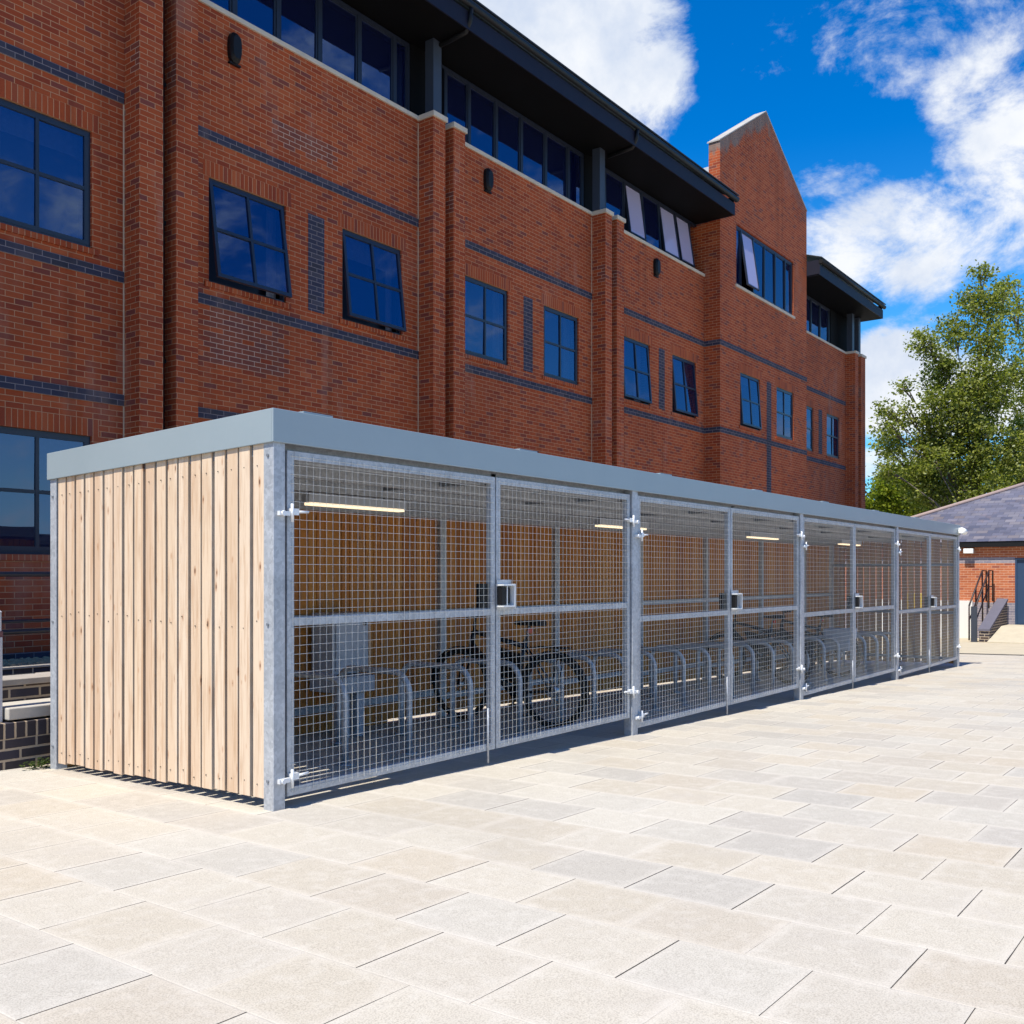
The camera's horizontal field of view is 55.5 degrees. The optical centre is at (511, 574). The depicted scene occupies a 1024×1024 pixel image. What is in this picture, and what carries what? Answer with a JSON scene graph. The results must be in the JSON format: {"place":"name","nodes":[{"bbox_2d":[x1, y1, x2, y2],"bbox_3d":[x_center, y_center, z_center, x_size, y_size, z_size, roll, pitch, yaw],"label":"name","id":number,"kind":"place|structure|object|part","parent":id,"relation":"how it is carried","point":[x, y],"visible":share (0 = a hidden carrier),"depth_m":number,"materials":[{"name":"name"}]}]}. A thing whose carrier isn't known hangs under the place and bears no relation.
{"place":"outdoors","nodes":[
{"label":"outdoors","id":0,"kind":"place"},
{"bbox_2d":[3,656,49,666],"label":"gravel","id":1,"kind":"structure","parent":0,"point":[27,661],"depth_m":11.47,"materials":[{"name":"grey gravel"}]},
{"bbox_2d":[0,651,1023,1023],"bbox_3d":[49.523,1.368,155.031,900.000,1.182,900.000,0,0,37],"label":"paving","id":2,"kind":"structure","parent":0,"point":[844,855],"depth_m":4.04,"materials":[{"name":"beige stone"}]},
{"bbox_2d":[0,716,49,770],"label":"brick kerb wall","id":3,"kind":"structure","parent":2,"relation":"on","point":[22,741],"depth_m":6.80,"materials":[{"name":"grey brick"}]},
{"bbox_2d":[0,611,2,721],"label":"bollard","id":4,"kind":"object","parent":3,"relation":"on","point":[1,676],"visible":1,"depth_m":6.74,"materials":[{"name":"grey metal"}]},
{"bbox_2d":[3,698,49,719],"bbox_3d":[-3.390,0.967,7.154,0.360,0.084,0.785,0,0,37],"label":"stone bench top","id":5,"kind":"object","parent":3,"relation":"on","point":[24,709],"visible":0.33,"depth_m":6.88,"materials":[{"name":"white stone"}]},
{"bbox_2d":[3,672,49,702],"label":"retaining wall","id":6,"kind":"structure","parent":2,"relation":"on","point":[22,687],"depth_m":7.22,"materials":[{"name":"brick"}]},
{"bbox_2d":[3,663,49,675],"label":"edging kerb","id":7,"kind":"structure","parent":2,"relation":"on","point":[22,669],"depth_m":11.12,"materials":[{"name":"concrete"}]},
{"bbox_2d":[19,757,49,768],"bbox_3d":[-3.283,1.300,6.781,0.195,0.074,0.276,0,0,61],"label":"weed","id":8,"kind":"object","parent":2,"relation":"on","point":[42,762],"visible":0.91,"depth_m":6.75,"materials":[{"name":"green plant"}]},
{"bbox_2d":[294,670,352,765],"bbox_3d":[-1.493,1.042,7.124,0.898,0.674,0.118,0,0,37],"label":"bike hoop","id":9,"kind":"object","parent":2,"relation":"on","point":[344,714],"visible":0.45,"depth_m":6.88,"materials":[{"name":"metal"}]},
{"bbox_2d":[310,611,374,736],"bbox_3d":[-1.461,0.869,8.531,0.430,1.077,0.460,0,0,37],"label":"cabinet","id":10,"kind":"object","parent":2,"relation":"on","point":[329,639],"visible":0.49,"depth_m":8.43,"materials":[{"name":"grey plastic"}]},
{"bbox_3d":[-1.401,0.595,8.504,0.014,0.470,0.370,0,0,37],"label":"door","id":11,"kind":"part","parent":10,"relation":"part of","materials":[{"name":"grey metal"}]},
{"bbox_2d":[331,665,416,753],"bbox_3d":[-1.094,1.058,7.649,0.898,0.674,0.118,0,0,37],"label":"bike hoop","id":12,"kind":"object","parent":2,"relation":"on","point":[379,670],"visible":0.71,"depth_m":7.51,"materials":[{"name":"metal"}]},
{"bbox_2d":[394,661,477,742],"bbox_3d":[-0.653,1.077,8.231,0.898,0.674,0.118,0,0,37],"label":"bike hoop","id":13,"kind":"object","parent":2,"relation":"on","point":[410,664],"visible":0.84,"depth_m":8.16,"materials":[{"name":"metal"}]},
{"bbox_2d":[0,0,885,663],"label":"brick building","id":14,"kind":"structure","parent":2,"relation":"on","point":[300,210],"depth_m":17.03,"materials":[{"name":"brick"}]},
{"bbox_2d":[0,98,89,247],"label":"window","id":15,"kind":"structure","parent":14,"relation":"in","point":[45,160],"depth_m":12.24,"materials":[{"name":"blue glass"}]},
{"bbox_2d":[0,426,89,554],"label":"window","id":16,"kind":"structure","parent":14,"relation":"in","point":[24,484],"depth_m":12.07,"materials":[{"name":"blue glass"}]},
{"bbox_2d":[227,32,241,67],"bbox_3d":[-4.098,-7.802,14.428,0.119,0.465,0.210,0,0,37],"label":"wall light","id":17,"kind":"object","parent":14,"relation":"attached to","point":[234,47],"visible":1,"depth_m":14.37,"materials":[{"name":"black plastic"}]},
{"bbox_2d":[209,178,291,301],"bbox_3d":[-4.032,-5.022,14.736,0.522,1.535,1.420,0,0,37],"label":"window","id":18,"kind":"structure","parent":14,"relation":"in","point":[248,252],"depth_m":14.62,"materials":[{"name":"blue glass"}]},
{"bbox_2d":[209,0,409,110],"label":"window","id":19,"kind":"structure","parent":14,"relation":"in","point":[331,32],"depth_m":16.51,"materials":[{"name":"blue glass"}]},
{"bbox_2d":[342,229,406,334],"bbox_3d":[-2.470,-5.022,16.827,0.484,1.535,1.420,0,0,37],"label":"window","id":20,"kind":"structure","parent":14,"relation":"in","point":[372,289],"depth_m":16.71,"materials":[{"name":"blue glass"}]},
{"bbox_2d":[465,276,506,364],"bbox_3d":[-0.649,-5.022,19.374,0.306,1.535,1.420,0,0,37],"label":"window","id":21,"kind":"structure","parent":14,"relation":"in","point":[485,304],"depth_m":19.29,"materials":[{"name":"blue glass"}]},
{"bbox_2d":[483,168,493,193],"bbox_3d":[-0.453,-7.802,19.232,0.119,0.465,0.210,0,0,37],"label":"wall light","id":22,"kind":"object","parent":14,"relation":"attached to","point":[488,179],"visible":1,"depth_m":19.17,"materials":[{"name":"black plastic"}]},
{"bbox_2d":[442,65,583,206],"bbox_3d":[0.041,-9.035,20.592,0.304,1.390,4.975,0,0,37],"label":"window","id":23,"kind":"structure","parent":14,"relation":"in","point":[494,128],"depth_m":20.36,"materials":[{"name":"blue glass"}]},
{"bbox_2d":[544,306,576,384],"bbox_3d":[0.946,-5.022,21.478,0.306,1.535,1.360,0,0,37],"label":"window","id":24,"kind":"structure","parent":14,"relation":"in","point":[560,329],"depth_m":21.38,"materials":[{"name":"blue glass"}]},
{"bbox_2d":[624,336,651,404],"bbox_3d":[2.950,-5.022,24.024,0.421,1.535,1.400,0,0,37],"label":"window","id":25,"kind":"structure","parent":14,"relation":"in","point":[637,380],"depth_m":23.96,"materials":[{"name":"blue glass"}]},
{"bbox_2d":[605,168,695,267],"bbox_3d":[3.597,-9.035,25.128,0.487,1.390,4.900,0,0,37],"label":"window","id":26,"kind":"structure","parent":14,"relation":"in","point":[648,219],"depth_m":24.90,"materials":[{"name":"blue glass"}]},
{"bbox_2d":[653,258,660,277],"bbox_3d":[3.687,-7.802,24.689,0.119,0.465,0.210,0,0,37],"label":"wall light","id":27,"kind":"object","parent":14,"relation":"attached to","point":[656,267],"visible":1,"depth_m":24.63,"materials":[{"name":"black plastic"}]},
{"bbox_2d":[672,355,698,417],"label":"window","id":28,"kind":"structure","parent":14,"relation":"in","point":[684,392],"depth_m":25.98,"materials":[{"name":"blue glass"}]},
{"bbox_2d":[740,372,761,430],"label":"window","id":29,"kind":"structure","parent":14,"relation":"in","point":[750,411],"depth_m":28.23,"materials":[{"name":"blue glass"}]},
{"bbox_2d":[736,225,791,314],"bbox_3d":[7.570,-9.069,29.256,0.508,1.700,4.300,0,0,37],"label":"window","id":30,"kind":"structure","parent":14,"relation":"in","point":[768,274],"depth_m":29.15,"materials":[{"name":"blue glass"}]},
{"bbox_2d":[777,387,792,440],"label":"window","id":31,"kind":"structure","parent":14,"relation":"in","point":[784,398],"depth_m":30.41,"materials":[{"name":"blue glass"}]},
{"bbox_2d":[807,406,811,450],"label":"window","id":32,"kind":"structure","parent":14,"relation":"in","point":[809,410],"depth_m":33.52,"materials":[{"name":"blue glass"}]},
{"bbox_2d":[807,295,829,341],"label":"window","id":33,"kind":"structure","parent":14,"relation":"in","point":[817,313],"depth_m":34.73,"materials":[{"name":"blue glass"}]},
{"bbox_2d":[827,414,837,458],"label":"window","id":34,"kind":"structure","parent":14,"relation":"in","point":[832,421],"depth_m":35.31,"materials":[{"name":"blue glass"}]},
{"bbox_2d":[446,658,525,734],"bbox_3d":[-0.242,1.093,8.773,0.898,0.674,0.118,0,0,37],"label":"bike hoop","id":35,"kind":"object","parent":2,"relation":"on","point":[519,691],"visible":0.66,"depth_m":8.63,"materials":[{"name":"metal"}]},
{"bbox_2d":[47,408,960,810],"bbox_3d":[2.514,0.426,12.280,2.463,2.704,15.752,0,0,37],"label":"bike shelter","id":36,"kind":"object","parent":2,"relation":"on","point":[203,574],"visible":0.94,"depth_m":7.12,"materials":[{"name":"metal"}]},
{"bbox_2d":[302,493,406,511],"bbox_3d":[-1.187,-0.556,7.444,0.080,0.100,1.020,0,0,37],"label":"strip light","id":37,"kind":"object","parent":36,"relation":"attached to","point":[326,499],"visible":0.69,"depth_m":7.36,"materials":[{"name":"white plastic"}]},
{"bbox_2d":[593,518,647,529],"bbox_3d":[1.194,-0.556,10.583,0.080,0.100,1.020,0,0,37],"label":"strip light","id":38,"kind":"object","parent":36,"relation":"attached to","point":[612,523],"visible":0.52,"depth_m":10.34,"materials":[{"name":"white plastic"}]},
{"bbox_2d":[745,531,779,539],"bbox_3d":[3.521,-0.556,13.650,0.080,0.100,1.020,0,0,37],"label":"strip light","id":39,"kind":"object","parent":36,"relation":"attached to","point":[761,535],"visible":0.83,"depth_m":13.52,"materials":[{"name":"white plastic"}]},
{"bbox_2d":[837,539,859,545],"bbox_3d":[5.757,-0.556,16.598,0.080,0.100,1.020,0,0,37],"label":"strip light","id":40,"kind":"object","parent":36,"relation":"attached to","point":[846,542],"visible":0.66,"depth_m":16.32,"materials":[{"name":"white plastic"}]},
{"bbox_2d":[958,527,967,534],"bbox_3d":[8.218,-0.799,17.728,0.121,0.126,0.304,0,0,37],"label":"security camera","id":41,"kind":"object","parent":36,"relation":"attached to","point":[962,530],"visible":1,"depth_m":17.62,"materials":[{"name":"white paint"}]},
{"bbox_2d":[430,614,588,727],"bbox_3d":[-0.093,0.879,9.152,0.686,1.045,1.711,0,0,-38],"label":"bicycle","id":42,"kind":"object","parent":2,"relation":"on","point":[506,655],"visible":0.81,"depth_m":9.05,"materials":[{"name":"black paint"}]},
{"bbox_2d":[500,656,563,722],"bbox_3d":[0.145,1.109,9.283,0.898,0.674,0.118,0,0,37],"label":"bike hoop","id":43,"kind":"object","parent":2,"relation":"on","point":[558,669],"visible":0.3,"depth_m":9.04,"materials":[{"name":"metal"}]},
{"bbox_2d":[524,652,595,719],"bbox_3d":[0.489,1.123,9.737,0.898,0.674,0.118,0,0,37],"label":"bike hoop","id":44,"kind":"object","parent":2,"relation":"on","point":[593,678],"visible":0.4,"depth_m":9.50,"materials":[{"name":"metal"}]},
{"bbox_2d":[556,650,621,709],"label":"bike hoop","id":45,"kind":"object","parent":2,"relation":"on","point":[605,654],"visible":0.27,"depth_m":10.19,"materials":[{"name":"metal"}]},
{"bbox_2d":[588,648,659,710],"bbox_3d":[1.227,1.153,10.709,0.898,0.674,0.118,0,0,37],"label":"bike hoop","id":46,"kind":"object","parent":2,"relation":"on","point":[648,655],"visible":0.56,"depth_m":10.46,"materials":[{"name":"metal"}]},
{"bbox_2d":[620,646,688,704],"bbox_3d":[1.632,1.169,11.243,0.898,0.674,0.118,0,0,37],"label":"bike hoop","id":47,"kind":"object","parent":2,"relation":"on","point":[677,652],"visible":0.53,"depth_m":11.00,"materials":[{"name":"metal"}]},
{"bbox_2d":[646,644,713,700],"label":"bike hoop","id":48,"kind":"object","parent":2,"relation":"on","point":[699,648],"visible":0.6,"depth_m":11.66,"materials":[{"name":"metal"}]},
{"bbox_2d":[671,643,736,696],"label":"bike hoop","id":49,"kind":"object","parent":2,"relation":"on","point":[692,644],"visible":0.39,"depth_m":12.35,"materials":[{"name":"metal"}]},
{"bbox_2d":[693,641,756,692],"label":"bike hoop","id":50,"kind":"object","parent":2,"relation":"on","point":[748,647],"visible":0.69,"depth_m":12.78,"materials":[{"name":"metal"}]},
{"bbox_2d":[715,640,774,688],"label":"bike hoop","id":51,"kind":"object","parent":2,"relation":"on","point":[770,648],"visible":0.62,"depth_m":13.18,"materials":[{"name":"metal"}]},
{"bbox_2d":[706,614,814,684],"bbox_3d":[3.533,1.033,14.152,0.686,1.045,1.711,0,0,-29],"label":"bicycle","id":52,"kind":"object","parent":2,"relation":"on","point":[761,650],"visible":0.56,"depth_m":14.07,"materials":[{"name":"black metal"}]},
{"bbox_2d":[736,638,793,683],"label":"bike hoop","id":53,"kind":"object","parent":2,"relation":"on","point":[763,640],"visible":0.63,"depth_m":13.86,"materials":[{"name":"metal"}]},
{"bbox_2d":[755,638,811,682],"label":"bike hoop","id":54,"kind":"object","parent":2,"relation":"on","point":[757,671],"visible":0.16,"depth_m":14.36,"materials":[{"name":"metal"}]},
{"bbox_2d":[770,636,826,679],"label":"bike hoop","id":55,"kind":"object","parent":2,"relation":"on","point":[823,660],"visible":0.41,"depth_m":14.63,"materials":[{"name":"metal"}]},
{"bbox_2d":[759,610,862,675],"bbox_3d":[4.739,1.083,15.717,1.798,1.045,0.721,0,0,33],"label":"bicycle","id":56,"kind":"object","parent":2,"relation":"on","point":[834,632],"visible":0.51,"depth_m":15.42,"materials":[{"name":"black metal"}]},
{"bbox_2d":[786,635,841,677],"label":"bike hoop","id":57,"kind":"object","parent":2,"relation":"on","point":[838,650],"visible":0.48,"depth_m":15.17,"materials":[{"name":"metal"}]},
{"bbox_2d":[815,635,868,672],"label":"bike hoop","id":58,"kind":"object","parent":2,"relation":"on","point":[864,656],"visible":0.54,"depth_m":16.18,"materials":[{"name":"metal"}]},
{"bbox_2d":[828,633,880,670],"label":"bike hoop","id":59,"kind":"object","parent":2,"relation":"on","point":[872,636],"visible":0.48,"depth_m":16.77,"materials":[{"name":"metal"}]},
{"bbox_2d":[841,632,888,668],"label":"bike hoop","id":60,"kind":"object","parent":2,"relation":"on","point":[887,646],"visible":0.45,"depth_m":17.20,"materials":[{"name":"metal"}]},
{"bbox_2d":[856,631,890,637],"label":"bike hoop","id":61,"kind":"object","parent":2,"relation":"on","point":[889,633],"visible":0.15,"depth_m":17.85,"materials":[{"name":"metal"}]},
{"bbox_2d":[865,459,939,516],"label":"leafy tree","id":62,"kind":"object","parent":2,"relation":"on","point":[885,501],"visible":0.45,"depth_m":53.20,"materials":[{"name":"green plant"}]},
{"bbox_2d":[839,482,1023,637],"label":"brick annex","id":63,"kind":"object","parent":2,"relation":"on","point":[992,523],"visible":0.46,"depth_m":30.03,"materials":[{"name":"red brick"}]},
{"bbox_2d":[963,548,973,553],"bbox_3d":[14.044,-0.740,29.904,0.280,0.160,0.258,0,0,37],"label":"bulkhead lamp","id":64,"kind":"object","parent":63,"relation":"attached to","point":[968,550],"visible":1,"depth_m":29.83,"materials":[{"name":"white paint"}]},
{"bbox_2d":[1017,560,1023,624],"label":"door","id":65,"kind":"structure","parent":63,"relation":"in","point":[1020,563],"depth_m":29.21,"materials":[{"name":"blue paint"}]},
{"bbox_2d":[865,461,1012,505],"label":"dark tree","id":66,"kind":"object","parent":2,"relation":"on","point":[871,479],"visible":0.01,"depth_m":55.89,"materials":[{"name":"green plant"}]},
{"bbox_2d":[865,259,1023,515],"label":"poplar tree","id":67,"kind":"object","parent":2,"relation":"on","point":[960,415],"visible":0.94,"depth_m":45.40,"materials":[{"name":"green plant"}]},
{"bbox_2d":[921,652,1015,654],"bbox_3d":[24.392,1.715,11.875,47.000,0.290,0.200,0,0,37],"label":"drain channel","id":68,"kind":"object","parent":2,"relation":"on","point":[995,654],"visible":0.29,"depth_m":21.97,"materials":[{"name":"grey metal"}]},
{"bbox_2d":[968,570,993,641],"bbox_3d":[13.752,0.903,28.503,0.252,2.106,2.392,0,0,37],"label":"stair railing","id":69,"kind":"object","parent":2,"relation":"on","point":[973,616],"visible":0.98,"depth_m":28.24,"materials":[{"name":"metal"}]},
{"bbox_2d":[978,598,1007,641],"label":"stair wall","id":70,"kind":"structure","parent":2,"relation":"on","point":[994,621],"depth_m":28.10,"materials":[{"name":"brick"}]},
{"bbox_2d":[990,274,1023,477],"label":"poplar tree","id":71,"kind":"object","parent":2,"relation":"on","point":[1019,336],"visible":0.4,"depth_m":49.68,"materials":[{"name":"green plant"}]},
{"label":"soil bed","id":72,"kind":"structure","parent":2,"relation":"on","visible":0},
{"bbox_2d":[0,572,49,634],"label":"metal railing","id":73,"kind":"object","parent":72,"relation":"on","point":[31,630],"depth_m":10.80,"materials":[{"name":"black metal"}]},
{"bbox_2d":[478,0,1023,512],"label":"sky","id":74,"kind":"structure","parent":0,"point":[898,125],"materials":[{"name":"blue"}]},
{"bbox_2d":[914,593,921,654],"bbox_3d":[8.697,1.096,21.020,0.480,1.410,0.220,0,0,37],"label":"marker post","id":75,"kind":"object","parent":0,"point":[914,620],"visible":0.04,"depth_m":20.96,"materials":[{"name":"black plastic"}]},
{"bbox_2d":[882,636,1023,654],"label":"concrete yard","id":76,"kind":"structure","parent":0,"point":[969,646],"depth_m":24.75,"materials":[{"name":"beige concrete"}]},
{"bbox_2d":[987,624,1023,643],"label":"ramp","id":77,"kind":"structure","parent":0,"point":[1010,633],"depth_m":27.38,"materials":[{"name":"concrete"}]}
]}

